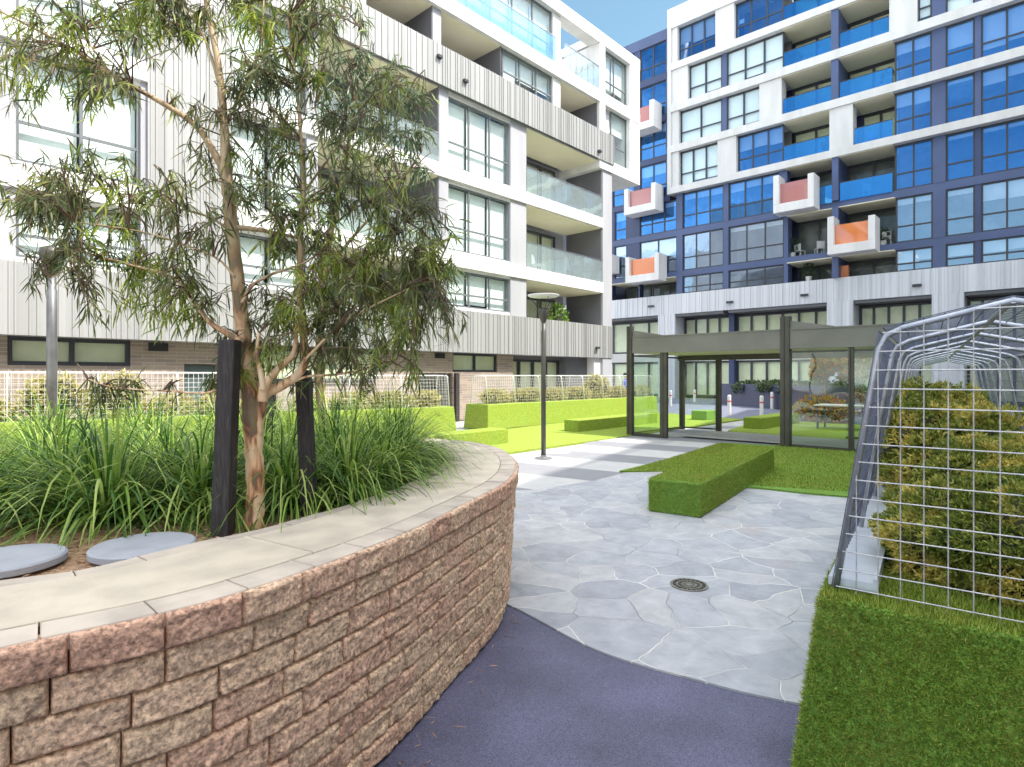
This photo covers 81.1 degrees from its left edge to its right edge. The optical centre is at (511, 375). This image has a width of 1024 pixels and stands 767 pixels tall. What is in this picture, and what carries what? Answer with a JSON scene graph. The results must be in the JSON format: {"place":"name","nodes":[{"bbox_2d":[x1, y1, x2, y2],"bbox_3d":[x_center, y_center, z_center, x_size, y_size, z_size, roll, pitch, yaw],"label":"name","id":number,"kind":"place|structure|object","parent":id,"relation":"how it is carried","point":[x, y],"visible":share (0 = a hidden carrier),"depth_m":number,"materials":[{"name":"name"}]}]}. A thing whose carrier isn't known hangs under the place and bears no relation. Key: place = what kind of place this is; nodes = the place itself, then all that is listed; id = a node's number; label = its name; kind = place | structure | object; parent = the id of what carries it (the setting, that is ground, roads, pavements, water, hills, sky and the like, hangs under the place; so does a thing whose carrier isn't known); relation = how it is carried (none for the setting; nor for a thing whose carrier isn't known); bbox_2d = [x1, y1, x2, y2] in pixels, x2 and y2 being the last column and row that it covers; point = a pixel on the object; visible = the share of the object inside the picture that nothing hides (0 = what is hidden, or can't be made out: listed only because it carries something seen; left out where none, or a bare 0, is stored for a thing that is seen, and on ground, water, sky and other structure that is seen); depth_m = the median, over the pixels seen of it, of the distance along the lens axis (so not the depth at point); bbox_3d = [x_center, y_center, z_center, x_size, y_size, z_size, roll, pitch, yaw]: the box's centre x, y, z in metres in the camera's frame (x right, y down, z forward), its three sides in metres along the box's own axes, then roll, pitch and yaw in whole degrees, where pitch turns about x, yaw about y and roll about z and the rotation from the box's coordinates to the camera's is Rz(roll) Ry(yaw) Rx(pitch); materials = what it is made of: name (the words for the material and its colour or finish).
{"place":"outdoors","nodes":[
{"label":"outdoors","id":0,"kind":"place"},
{"bbox_2d":[0,452,443,579],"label":"planting bed","id":1,"kind":"object","parent":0,"point":[69,563],"visible":0.01,"depth_m":2.86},
{"bbox_2d":[0,543,67,578],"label":"stepping paver","id":2,"kind":"object","parent":1,"relation":"on","point":[19,560],"visible":0.98,"depth_m":2.36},
{"bbox_2d":[0,413,136,541],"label":"grass tussock","id":3,"kind":"object","parent":1,"relation":"on","point":[12,480],"depth_m":3.08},
{"bbox_2d":[0,379,139,492],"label":"grass tussock","id":4,"kind":"object","parent":1,"relation":"on","point":[4,444],"depth_m":4.09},
{"bbox_2d":[0,377,183,534],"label":"grass tussock","id":5,"kind":"object","parent":1,"relation":"on","point":[78,448],"depth_m":3.45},
{"bbox_2d":[41,383,213,469],"bbox_3d":[-2.583,0.399,4.320,1.821,0.727,1.724,0,0,-1],"label":"grass tussock","id":6,"kind":"object","parent":1,"relation":"on","point":[153,426],"depth_m":4.37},
{"bbox_2d":[0,370,275,548],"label":"grass tussock","id":7,"kind":"object","parent":1,"relation":"on","point":[109,474],"depth_m":2.99,"materials":[{"name":"plant"}]},
{"bbox_2d":[86,532,196,564],"bbox_3d":[-1.570,0.733,2.550,0.400,0.035,0.400,0,0,43],"label":"stepping paver","id":8,"kind":"object","parent":1,"relation":"on","point":[115,550],"visible":0.72,"depth_m":2.52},
{"bbox_2d":[46,389,267,526],"bbox_3d":[-2.164,0.398,3.805,1.782,0.728,1.582,0,0,32],"label":"grass tussock","id":9,"kind":"object","parent":1,"relation":"on","point":[166,438],"depth_m":3.67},
{"bbox_2d":[0,394,357,552],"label":"grass tussock","id":10,"kind":"object","parent":1,"relation":"on","point":[194,476],"depth_m":3.15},
{"bbox_2d":[210,339,241,536],"bbox_3d":[-1.363,0.297,2.851,0.126,0.935,0.101,0,0,0],"label":"tree stake","id":11,"kind":"object","parent":1,"relation":"on","point":[225,459],"visible":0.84,"depth_m":2.81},
{"bbox_2d":[0,0,473,530],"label":"gum tree","id":12,"kind":"object","parent":1,"relation":"on","point":[182,24],"visible":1,"depth_m":2.94,"materials":[{"name":"green plant"}]},
{"bbox_2d":[146,390,371,516],"bbox_3d":[-1.684,0.399,3.954,1.724,0.727,1.821,0,0,36],"label":"grass tussock","id":13,"kind":"object","parent":1,"relation":"on","point":[271,440],"depth_m":3.90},
{"bbox_2d":[110,395,419,540],"bbox_3d":[-1.275,0.417,3.418,1.730,0.690,1.638,0,0,20],"label":"grass tussock","id":14,"kind":"object","parent":1,"relation":"on","point":[281,491],"depth_m":3.24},
{"bbox_2d":[295,370,317,515],"bbox_3d":[-1.116,0.360,3.250,0.108,0.785,0.076,0,0,0],"label":"tree stake","id":15,"kind":"object","parent":1,"relation":"on","point":[306,429],"visible":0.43,"depth_m":3.21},
{"bbox_2d":[241,386,434,501],"bbox_3d":[-1.335,0.396,4.351,1.756,0.732,1.757,0,0,-17],"label":"grass tussock","id":16,"kind":"object","parent":1,"relation":"on","point":[327,426],"depth_m":4.29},
{"bbox_2d":[237,392,469,526],"bbox_3d":[-1.012,0.413,3.688,1.673,0.698,1.672,0,0,-33],"label":"grass tussock","id":17,"kind":"object","parent":1,"relation":"on","point":[358,467],"depth_m":3.57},
{"bbox_2d":[288,0,471,438],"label":"gum tree","id":18,"kind":"object","parent":1,"relation":"on","point":[411,144],"visible":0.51,"depth_m":5.18,"materials":[{"name":"green plant"}]},
{"bbox_2d":[291,386,504,501],"bbox_3d":[-0.891,0.393,4.144,1.738,0.739,1.747,0,0,6],"label":"grass tussock","id":19,"kind":"object","parent":1,"relation":"on","point":[388,446],"depth_m":4.07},
{"bbox_2d":[317,383,499,486],"bbox_3d":[-0.940,0.398,4.714,1.785,0.729,1.651,0,0,-2],"label":"grass tussock","id":20,"kind":"object","parent":1,"relation":"on","point":[418,444],"depth_m":4.54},
{"bbox_2d":[345,384,495,475],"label":"grass tussock","id":21,"kind":"object","parent":1,"relation":"on","point":[411,408],"depth_m":5.12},
{"bbox_2d":[0,0,639,420],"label":"apartment building","id":22,"kind":"structure","parent":0,"point":[536,138],"depth_m":21.25,"materials":[{"name":"grey"}]},
{"bbox_2d":[7,336,129,365],"bbox_3d":[-9.986,-0.540,13.561,0.130,0.620,2.277,0,0,43],"label":"window","id":23,"kind":"structure","parent":22,"relation":"in","point":[26,350],"depth_m":13.54,"materials":[{"name":"grey"}]},
{"bbox_2d":[16,197,139,268],"bbox_3d":[-9.692,-3.150,13.422,0.230,1.320,2.294,0,0,43],"label":"window","id":24,"kind":"structure","parent":22,"relation":"in","point":[33,244],"depth_m":13.48,"materials":[{"name":"grey"}]},
{"bbox_2d":[16,50,139,184],"bbox_3d":[-9.692,-5.675,13.422,0.230,2.350,2.294,0,0,43],"label":"window","id":25,"kind":"structure","parent":22,"relation":"in","point":[116,135],"depth_m":13.34,"materials":[{"name":"grey"}]},
{"bbox_2d":[16,0,139,58],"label":"window","id":26,"kind":"structure","parent":22,"relation":"in","point":[86,3],"depth_m":13.46,"materials":[{"name":"grey"}]},
{"bbox_2d":[184,365,213,413],"bbox_3d":[-8.178,0.685,15.594,0.070,1.930,0.760,0,0,43],"label":"door","id":27,"kind":"structure","parent":22,"relation":"in","point":[187,368],"depth_m":15.53,"materials":[{"name":"grey"}]},
{"bbox_2d":[233,116,304,215],"bbox_3d":[-6.776,-5.675,16.582,0.230,2.350,2.121,0,0,43],"label":"window","id":28,"kind":"structure","parent":22,"relation":"in","point":[241,140],"depth_m":16.45,"materials":[{"name":"grey"}]},
{"bbox_2d":[233,1,304,115],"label":"window","id":29,"kind":"structure","parent":22,"relation":"in","point":[236,64],"depth_m":16.49,"materials":[{"name":"grey"}]},
{"bbox_2d":[239,233,304,287],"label":"window","id":30,"kind":"structure","parent":22,"relation":"in","point":[253,261],"depth_m":16.47,"materials":[{"name":"grey"}]},
{"bbox_2d":[257,349,376,380],"bbox_3d":[-5.700,-0.310,17.940,0.090,0.920,3.877,0,0,43],"label":"window","id":31,"kind":"structure","parent":22,"relation":"in","point":[327,371],"depth_m":18.00,"materials":[{"name":"grey"}]},
{"bbox_2d":[318,174,380,235],"bbox_3d":[-5.964,-5.545,20.278,0.230,2.290,3.518,0,0,43],"label":"window","id":32,"kind":"structure","parent":22,"relation":"in","point":[340,226],"depth_m":20.74,"materials":[{"name":"grey"}]},
{"bbox_2d":[453,353,496,371],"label":"window","id":33,"kind":"structure","parent":22,"relation":"in","point":[481,362],"depth_m":22.78,"materials":[{"name":"grey"}]},
{"bbox_2d":[448,270,508,312],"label":"window","id":34,"kind":"structure","parent":22,"relation":"in","point":[475,289],"depth_m":22.73,"materials":[{"name":"grey"}]},
{"bbox_2d":[448,184,508,260],"bbox_3d":[-1.297,-5.675,22.519,0.230,2.350,3.240,0,0,43],"label":"window","id":35,"kind":"structure","parent":22,"relation":"in","point":[475,206],"depth_m":22.65,"materials":[{"name":"grey"}]},
{"bbox_2d":[448,97,508,185],"bbox_3d":[-1.297,-8.715,22.519,0.230,2.470,3.240,0,0,43],"label":"window","id":36,"kind":"structure","parent":22,"relation":"in","point":[475,124],"depth_m":22.57,"materials":[{"name":"grey"}]},
{"bbox_2d":[455,0,551,59],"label":"window","id":37,"kind":"structure","parent":22,"relation":"in","point":[497,12],"depth_m":24.40,"materials":[{"name":"grey"}]},
{"bbox_2d":[501,48,551,102],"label":"window","id":38,"kind":"structure","parent":22,"relation":"in","point":[523,74],"depth_m":24.54,"materials":[{"name":"grey"}]},
{"bbox_2d":[513,359,558,392],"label":"window","id":39,"kind":"structure","parent":22,"relation":"in","point":[524,365],"depth_m":25.93,"materials":[{"name":"grey"}]},
{"bbox_2d":[526,229,554,272],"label":"window","id":40,"kind":"structure","parent":22,"relation":"in","point":[530,248],"depth_m":28.13,"materials":[{"name":"grey"}]},
{"bbox_2d":[526,161,554,200],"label":"window","id":41,"kind":"structure","parent":22,"relation":"in","point":[531,176],"depth_m":28.08,"materials":[{"name":"grey"}]},
{"bbox_2d":[605,51,625,104],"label":"window","id":42,"kind":"structure","parent":22,"relation":"in","point":[616,71],"depth_m":29.55,"materials":[{"name":"grey"}]},
{"bbox_2d":[374,605,802,766],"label":"path","id":43,"kind":"structure","parent":0,"point":[578,705],"depth_m":2.91,"materials":[{"name":"asphalt"}]},
{"bbox_2d":[0,438,518,766],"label":"retaining wall","id":44,"kind":"structure","parent":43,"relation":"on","point":[345,636],"depth_m":2.11,"materials":[{"name":"brick"}]},
{"bbox_2d":[789,431,1023,766],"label":"turf planter","id":45,"kind":"object","parent":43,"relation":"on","point":[891,682],"visible":0.47,"depth_m":2.25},
{"bbox_2d":[828,295,1023,623],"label":"wire cage","id":46,"kind":"object","parent":45,"relation":"on","point":[859,563],"visible":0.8,"depth_m":2.71,"materials":[{"name":"metal"}]},
{"bbox_2d":[869,375,1011,470],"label":"copper shrub","id":47,"kind":"object","parent":45,"relation":"on","point":[957,397],"visible":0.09,"depth_m":4.84,"materials":[{"name":"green plant"}]},
{"bbox_2d":[866,392,1023,491],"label":"copper shrub","id":48,"kind":"object","parent":45,"relation":"on","point":[959,419],"visible":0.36,"depth_m":3.96,"materials":[{"name":"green plant"}]},
{"bbox_2d":[867,461,1023,611],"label":"copper shrub","id":49,"kind":"object","parent":45,"relation":"on","point":[989,523],"visible":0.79,"depth_m":2.53,"materials":[{"name":"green plant"}]},
{"bbox_2d":[880,430,1023,533],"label":"copper shrub","id":50,"kind":"object","parent":45,"relation":"on","point":[1010,442],"visible":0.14,"depth_m":3.21,"materials":[{"name":"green plant"}]},
{"bbox_2d":[490,413,742,453],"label":"lawn","id":51,"kind":"structure","parent":0,"point":[524,439],"depth_m":16.62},
{"bbox_2d":[417,427,507,444],"bbox_3d":[-1.985,1.465,12.853,0.550,0.370,5.000,0,0,43],"label":"turf bench","id":52,"kind":"object","parent":51,"relation":"on","point":[495,435],"visible":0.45,"depth_m":13.95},
{"bbox_2d":[564,412,656,431],"bbox_3d":[3.291,1.470,19.211,0.520,0.360,4.600,0,0,43],"label":"turf bench","id":53,"kind":"object","parent":51,"relation":"on","point":[591,423],"visible":0.87,"depth_m":18.46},
{"bbox_2d":[486,0,793,49],"label":"sky","id":54,"kind":"structure","parent":0,"point":[626,22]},
{"bbox_2d":[509,426,779,489],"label":"plaza","id":55,"kind":"structure","parent":0,"point":[591,461],"depth_m":12.14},
{"bbox_2d":[528,293,558,459],"bbox_3d":[0.629,0.019,11.950,0.636,3.262,0.636,0,0,43],"label":"lamp post","id":56,"kind":"object","parent":55,"relation":"on","point":[543,313],"visible":1,"depth_m":11.91,"materials":[{"name":"grey metal"}]},
{"bbox_2d":[627,316,929,450],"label":"pavilion","id":57,"kind":"structure","parent":55,"relation":"on","point":[788,341],"depth_m":14.67,"materials":[{"name":"grey metal"}]},
{"bbox_2d":[507,472,853,704],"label":"paving","id":58,"kind":"structure","parent":0,"point":[598,565],"depth_m":4.94,"materials":[{"name":"stone"}]},
{"bbox_2d":[647,444,774,517],"bbox_3d":[3.122,1.429,8.870,0.711,0.443,4.318,0,0,34],"label":"turf bench","id":59,"kind":"object","parent":58,"relation":"on","point":[700,487],"visible":1,"depth_m":7.62,"materials":[{"name":"plant"}]},
{"bbox_2d":[455,396,1021,453],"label":"ground","id":60,"kind":"structure","parent":0,"point":[566,449],"depth_m":18.72,"materials":[{"name":"concrete"}]},
{"bbox_2d":[38,246,59,427],"bbox_3d":[-4.847,0.145,6.300,0.340,3.010,0.340,0,0,43],"label":"lamp post","id":61,"kind":"object","parent":60,"relation":"on","point":[52,337],"visible":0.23,"depth_m":6.26,"materials":[{"name":"metal"}]},
{"bbox_2d":[0,413,240,441],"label":"turf planter","id":62,"kind":"object","parent":60,"relation":"on","point":[109,422],"depth_m":12.17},
{"bbox_2d":[10,369,87,420],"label":"pale shrub","id":63,"kind":"object","parent":62,"relation":"on","point":[40,391],"visible":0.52,"depth_m":11.74,"materials":[{"name":"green plant"}]},
{"bbox_2d":[0,372,216,422],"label":"wire cage","id":64,"kind":"object","parent":62,"relation":"on","point":[7,378],"visible":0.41,"depth_m":12.37,"materials":[{"name":"white"}]},
{"bbox_2d":[77,368,150,418],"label":"pale shrub","id":65,"kind":"object","parent":62,"relation":"on","point":[109,378],"visible":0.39,"depth_m":12.44,"materials":[{"name":"yellow plant"}]},
{"bbox_2d":[277,405,455,433],"bbox_3d":[-3.788,1.265,16.093,4.739,0.770,1.097,0,0,-37],"label":"turf planter","id":66,"kind":"object","parent":60,"relation":"on","point":[440,410],"visible":0.32,"depth_m":16.62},
{"bbox_2d":[282,375,449,411],"bbox_3d":[-3.790,0.438,16.092,4.468,0.924,0.829,0,0,-37],"label":"wire cage","id":67,"kind":"object","parent":66,"relation":"on","point":[396,379],"visible":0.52,"depth_m":16.31,"materials":[{"name":"white"}]},
{"bbox_2d":[464,396,657,428],"bbox_3d":[2.393,1.265,22.353,1.097,0.770,10.397,0,0,43],"label":"turf planter","id":68,"kind":"object","parent":60,"relation":"on","point":[509,415],"visible":0.76,"depth_m":20.32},
{"bbox_2d":[470,375,653,403],"bbox_3d":[2.392,0.439,22.351,0.829,0.923,10.126,0,0,43],"label":"wire cage","id":69,"kind":"object","parent":68,"relation":"on","point":[583,386],"visible":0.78,"depth_m":21.28,"materials":[{"name":"white"}]},
{"bbox_2d":[619,442,865,497],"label":"lawn","id":70,"kind":"structure","parent":0,"point":[814,471],"depth_m":10.42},
{"bbox_2d":[680,431,857,448],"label":"pavilion floor","id":71,"kind":"structure","parent":0,"point":[816,441],"depth_m":15.38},
{"bbox_2d":[728,421,861,439],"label":"lawn","id":72,"kind":"structure","parent":0,"point":[829,430],"depth_m":17.85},
{"bbox_2d":[743,413,798,428],"bbox_3d":[8.585,1.470,19.700,0.599,0.360,3.400,0,0,43],"label":"turf bench","id":73,"kind":"object","parent":72,"relation":"on","point":[765,421],"visible":0.65,"depth_m":18.63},
{"bbox_2d":[792,394,857,423],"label":"shrub","id":74,"kind":"object","parent":72,"relation":"on","point":[807,408],"visible":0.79,"depth_m":21.01,"materials":[{"name":"green plant"}]},
{"bbox_2d":[612,0,1023,405],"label":"apartment building","id":75,"kind":"structure","parent":0,"point":[744,178],"depth_m":38.38,"materials":[{"name":"grey"}]},
{"bbox_2d":[612,362,657,395],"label":"window","id":76,"kind":"structure","parent":75,"relation":"in","point":[640,368],"depth_m":48.13,"materials":[{"name":"grey"}]},
{"bbox_2d":[612,321,657,353],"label":"window","id":77,"kind":"structure","parent":75,"relation":"in","point":[647,326],"depth_m":49.22,"materials":[{"name":"grey"}]},
{"bbox_2d":[640,236,675,272],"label":"window","id":78,"kind":"structure","parent":75,"relation":"in","point":[668,247],"depth_m":45.63,"materials":[{"name":"blue"}]},
{"bbox_2d":[679,14,714,59],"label":"window","id":79,"kind":"structure","parent":75,"relation":"in","point":[694,33],"depth_m":43.55,"materials":[{"name":"blue"}]},
{"bbox_2d":[681,143,716,184],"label":"window","id":80,"kind":"structure","parent":75,"relation":"in","point":[687,159],"depth_m":43.44,"materials":[{"name":"grey"}]},
{"bbox_2d":[681,99,721,142],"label":"window","id":81,"kind":"structure","parent":75,"relation":"in","point":[691,121],"depth_m":43.23,"materials":[{"name":"grey"}]},
{"bbox_2d":[690,55,721,97],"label":"window","id":82,"kind":"structure","parent":75,"relation":"in","point":[706,77],"depth_m":42.98,"materials":[{"name":"grey"}]},
{"bbox_2d":[684,316,728,333],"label":"window","id":83,"kind":"structure","parent":75,"relation":"in","point":[708,324],"depth_m":44.34,"materials":[{"name":"grey"}]},
{"bbox_2d":[685,361,728,396],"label":"window","id":84,"kind":"structure","parent":75,"relation":"in","point":[700,376],"depth_m":44.64,"materials":[{"name":"grey"}]},
{"bbox_2d":[727,87,758,129],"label":"window","id":85,"kind":"structure","parent":75,"relation":"in","point":[742,109],"depth_m":41.17,"materials":[{"name":"grey"}]},
{"bbox_2d":[729,172,778,219],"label":"window","id":86,"kind":"structure","parent":75,"relation":"in","point":[762,180],"depth_m":40.95,"materials":[{"name":"blue"}]},
{"bbox_2d":[727,31,783,85],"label":"window","id":87,"kind":"structure","parent":75,"relation":"in","point":[736,61],"depth_m":40.66,"materials":[{"name":"grey"}]},
{"bbox_2d":[729,218,783,264],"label":"window","id":88,"kind":"structure","parent":75,"relation":"in","point":[758,225],"depth_m":40.72,"materials":[{"name":"grey"}]},
{"bbox_2d":[738,124,783,171],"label":"window","id":89,"kind":"structure","parent":75,"relation":"in","point":[755,140],"depth_m":40.43,"materials":[{"name":"blue"}]},
{"bbox_2d":[737,359,821,383],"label":"window","id":90,"kind":"structure","parent":75,"relation":"in","point":[760,370],"depth_m":41.40,"materials":[{"name":"grey"}]},
{"bbox_2d":[737,309,826,330],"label":"window","id":91,"kind":"structure","parent":75,"relation":"in","point":[768,321],"depth_m":41.17,"materials":[{"name":"grey"}]},
{"bbox_2d":[794,125,828,158],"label":"window","id":92,"kind":"structure","parent":75,"relation":"in","point":[806,148],"depth_m":40.18,"materials":[{"name":"blue"}]},
{"bbox_2d":[793,78,830,110],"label":"window","id":93,"kind":"structure","parent":75,"relation":"in","point":[822,95],"depth_m":40.05,"materials":[{"name":"blue"}]},
{"bbox_2d":[794,31,830,60],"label":"window","id":94,"kind":"structure","parent":75,"relation":"in","point":[811,50],"depth_m":40.05,"materials":[{"name":"blue"}]},
{"bbox_2d":[848,10,888,44],"bbox_3d":[22.676,-21.345,37.633,2.696,2.490,0.230,0,0,43],"label":"balcony railing","id":95,"kind":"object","parent":75,"relation":"in","point":[881,26],"depth_m":37.86,"materials":[{"name":"blue"}]},
{"bbox_2d":[848,57,899,94],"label":"window","id":96,"kind":"structure","parent":75,"relation":"in","point":[869,81],"depth_m":37.78,"materials":[{"name":"blue"}]},
{"bbox_2d":[862,107,899,142],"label":"window","id":97,"kind":"structure","parent":75,"relation":"in","point":[887,128],"depth_m":37.27,"materials":[{"name":"blue"}]},
{"bbox_2d":[859,302,931,329],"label":"window","id":98,"kind":"structure","parent":75,"relation":"in","point":[887,314],"depth_m":36.37,"materials":[{"name":"grey"}]},
{"bbox_2d":[895,84,931,134],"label":"window","id":99,"kind":"structure","parent":75,"relation":"in","point":[922,95],"depth_m":34.49,"materials":[{"name":"blue"}]},
{"bbox_2d":[895,31,931,81],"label":"window","id":100,"kind":"structure","parent":75,"relation":"in","point":[925,41],"depth_m":34.49,"materials":[{"name":"blue"}]},
{"bbox_2d":[896,192,932,242],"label":"window","id":101,"kind":"structure","parent":75,"relation":"in","point":[911,200],"depth_m":34.51,"materials":[{"name":"grey"}]},
{"bbox_2d":[896,246,932,271],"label":"window","id":102,"kind":"structure","parent":75,"relation":"in","point":[907,257],"depth_m":34.51,"materials":[{"name":"grey"}]},
{"bbox_2d":[946,17,974,66],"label":"window","id":103,"kind":"structure","parent":75,"relation":"in","point":[963,34],"depth_m":33.07,"materials":[{"name":"blue"}]},
{"bbox_2d":[981,59,1023,114],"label":"window","id":104,"kind":"structure","parent":75,"relation":"in","point":[1001,74],"depth_m":31.88,"materials":[{"name":"blue"}]},
{"bbox_2d":[981,1,1023,56],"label":"window","id":105,"kind":"structure","parent":75,"relation":"in","point":[1001,27],"depth_m":31.88,"materials":[{"name":"blue"}]},
{"bbox_2d":[981,117,1023,174],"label":"window","id":106,"kind":"structure","parent":75,"relation":"in","point":[1005,124],"depth_m":31.86,"materials":[{"name":"blue"}]},
{"bbox_2d":[981,177,1023,231],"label":"window","id":107,"kind":"structure","parent":75,"relation":"in","point":[995,191],"depth_m":31.89,"materials":[{"name":"grey"}]},
{"bbox_2d":[981,235,1023,262],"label":"window","id":108,"kind":"structure","parent":75,"relation":"in","point":[1001,244],"depth_m":31.92,"materials":[{"name":"blue"}]},
{"bbox_2d":[657,398,1020,429],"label":"driveway","id":109,"kind":"structure","parent":0,"point":[739,412],"depth_m":29.42,"materials":[{"name":"grey concrete"}]},
{"bbox_2d":[722,384,854,414],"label":"garden wall","id":110,"kind":"structure","parent":109,"relation":"on","point":[749,396],"depth_m":29.79,"materials":[{"name":"blue"}]},
{"bbox_2d":[807,358,841,400],"bbox_3d":[13.337,0.252,25.441,1.099,2.806,1.753,0,0,-11],"label":"tree","id":111,"kind":"object","parent":109,"relation":"on","point":[819,371],"visible":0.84,"depth_m":25.41,"materials":[{"name":"beige plant"}]},
{"bbox_2d":[823,357,882,414],"bbox_3d":[14.318,-0.174,24.524,2.884,3.655,3.128,0,0,43],"label":"tree","id":112,"kind":"object","parent":109,"relation":"on","point":[862,367],"visible":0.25,"depth_m":24.17,"materials":[{"name":"beige plant"}]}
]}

